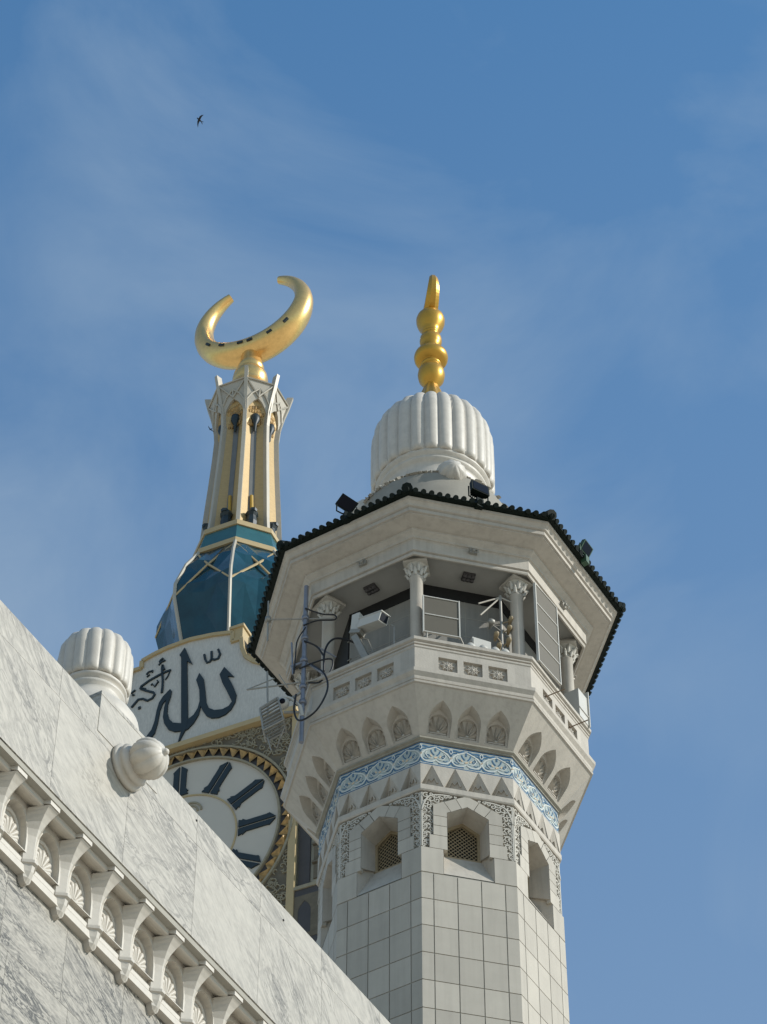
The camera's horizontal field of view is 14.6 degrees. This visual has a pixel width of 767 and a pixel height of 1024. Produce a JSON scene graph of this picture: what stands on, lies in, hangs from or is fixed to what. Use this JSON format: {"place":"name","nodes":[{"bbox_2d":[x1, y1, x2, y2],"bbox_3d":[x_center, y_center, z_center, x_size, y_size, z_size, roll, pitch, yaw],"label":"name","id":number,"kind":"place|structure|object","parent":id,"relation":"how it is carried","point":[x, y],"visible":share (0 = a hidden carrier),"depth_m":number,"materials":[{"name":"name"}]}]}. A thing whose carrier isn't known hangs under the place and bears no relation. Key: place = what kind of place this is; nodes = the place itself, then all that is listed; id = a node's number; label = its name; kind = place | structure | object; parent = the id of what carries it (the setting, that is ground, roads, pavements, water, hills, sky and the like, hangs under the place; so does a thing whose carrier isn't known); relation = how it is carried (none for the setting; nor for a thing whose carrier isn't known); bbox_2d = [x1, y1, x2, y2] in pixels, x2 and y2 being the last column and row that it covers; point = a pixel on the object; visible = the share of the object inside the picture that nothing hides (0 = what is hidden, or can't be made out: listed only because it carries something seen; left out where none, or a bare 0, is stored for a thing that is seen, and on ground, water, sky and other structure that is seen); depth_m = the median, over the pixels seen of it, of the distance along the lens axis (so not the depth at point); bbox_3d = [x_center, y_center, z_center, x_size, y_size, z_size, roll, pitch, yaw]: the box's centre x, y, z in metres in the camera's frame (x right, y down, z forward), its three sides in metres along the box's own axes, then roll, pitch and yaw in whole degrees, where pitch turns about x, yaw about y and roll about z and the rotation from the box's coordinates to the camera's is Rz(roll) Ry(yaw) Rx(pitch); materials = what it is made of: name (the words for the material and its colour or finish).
{"place":"outdoors","nodes":[
{"label":"outdoors","id":0,"kind":"place"},
{"bbox_2d":[0,600,389,1023],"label":"marble wall","id":1,"kind":"structure","parent":0,"point":[133,890],"depth_m":27.65,"materials":[{"name":"stone"}]},
{"bbox_2d":[0,0,766,1023],"label":"sky","id":2,"kind":"structure","parent":0,"point":[582,184],"materials":[{"name":"blue"}]},
{"label":"ground","id":3,"kind":"structure","parent":0,"visible":0},
{"bbox_2d":[127,275,318,941],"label":"clock tower","id":4,"kind":"structure","parent":3,"relation":"on","point":[193,704],"depth_m":534.49,"materials":[{"name":"multicoloured metal"}]},
{"bbox_2d":[247,275,625,1023],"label":"minaret","id":5,"kind":"object","parent":3,"relation":"on","point":[435,787],"visible":0.99,"depth_m":64.28,"materials":[{"name":"stone"}]},
{"bbox_2d":[246,585,353,743],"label":"antenna mast","id":6,"kind":"object","parent":5,"relation":"attached to","point":[305,618],"visible":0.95,"depth_m":65.73,"materials":[{"name":"grey metal"}]},
{"bbox_2d":[259,691,300,750],"bbox_3d":[-2.195,4.448,64.437,0.933,1.822,0.404,-7,-49,6],"label":"slatted cage","id":7,"kind":"object","parent":6,"relation":"hanging from","point":[276,717],"visible":1,"depth_m":64.37,"materials":[{"name":"grey metal"}]},
{"bbox_2d":[275,696,304,715],"bbox_3d":[-2.022,4.217,64.764,0.629,0.630,0.286,9,-49,-8],"label":"dome camera","id":8,"kind":"object","parent":6,"relation":"attached to","point":[284,701],"visible":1,"depth_m":64.72,"materials":[{"name":"white plastic"}]},
{"bbox_2d":[321,861,331,948],"bbox_3d":[-0.956,8.145,62.710,0.456,1.950,1.060,10,-50,-9],"label":"window","id":9,"kind":"structure","parent":5,"relation":"in","point":[327,888],"depth_m":63.16,"materials":[{"name":"stone"}]},
{"bbox_2d":[335,493,358,523],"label":"floodlight","id":10,"kind":"object","parent":5,"relation":"on","point":[346,503],"visible":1,"depth_m":67.66,"materials":[{"name":"black metal"}]},
{"bbox_2d":[349,610,394,664],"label":"surveillance camera","id":11,"kind":"object","parent":5,"relation":"attached to","point":[361,625],"visible":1,"depth_m":65.63,"materials":[{"name":"grey metal"}]},
{"bbox_2d":[357,817,401,895],"bbox_3d":[0.069,7.166,61.868,1.060,1.980,0.596,-24,-53,20],"label":"window","id":12,"kind":"structure","parent":5,"relation":"in","point":[381,864],"depth_m":62.20,"materials":[{"name":"stone"}]},
{"bbox_2d":[422,595,463,643],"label":"screen","id":13,"kind":"object","parent":5,"relation":"on","point":[440,616],"visible":1,"depth_m":65.36,"materials":[{"name":"grey metal"}]},
{"bbox_2d":[443,808,494,881],"bbox_3d":[1.671,6.981,61.700,1.060,1.980,0.596,10,-50,-9],"label":"window","id":14,"kind":"structure","parent":5,"relation":"in","point":[467,830],"depth_m":62.02,"materials":[{"name":"stone"}]},
{"bbox_2d":[468,479,489,509],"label":"floodlight","id":15,"kind":"object","parent":5,"relation":"attached to","point":[478,490],"visible":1,"depth_m":67.38,"materials":[{"name":"black metal"}]},
{"bbox_2d":[469,637,490,648],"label":"equipment box","id":16,"kind":"object","parent":5,"relation":"on","point":[477,642],"visible":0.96,"depth_m":65.24,"materials":[{"name":"white metal"}]},
{"bbox_2d":[478,595,512,650],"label":"equipment stand","id":17,"kind":"object","parent":5,"relation":"on","point":[500,644],"visible":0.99,"depth_m":66.00,"materials":[{"name":"grey metal"}]},
{"bbox_2d":[528,841,553,927],"bbox_3d":[2.980,7.704,62.328,0.596,1.980,1.060,-24,-53,20],"label":"window","id":18,"kind":"structure","parent":5,"relation":"in","point":[538,879],"depth_m":62.73,"materials":[{"name":"stone"}]},
{"bbox_2d":[533,582,561,689],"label":"screen","id":19,"kind":"object","parent":5,"relation":"on","point":[547,634],"visible":0.98,"depth_m":66.23,"materials":[{"name":"grey metal"}]},
{"bbox_2d":[545,688,564,697],"bbox_3d":[3.685,3.923,64.943,0.510,0.122,0.064,-17,-51,15],"label":"metal rod","id":20,"kind":"object","parent":5,"relation":"attached to","point":[546,696],"visible":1,"depth_m":64.94,"materials":[{"name":"grey metal"}]},
{"bbox_2d":[564,688,590,727],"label":"equipment box","id":21,"kind":"object","parent":5,"relation":"on","point":[578,699],"visible":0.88,"depth_m":66.64,"materials":[{"name":"grey metal"}]},
{"bbox_2d":[578,539,592,566],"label":"floodlight","id":22,"kind":"object","parent":5,"relation":"attached to","point":[585,546],"visible":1,"depth_m":68.31,"materials":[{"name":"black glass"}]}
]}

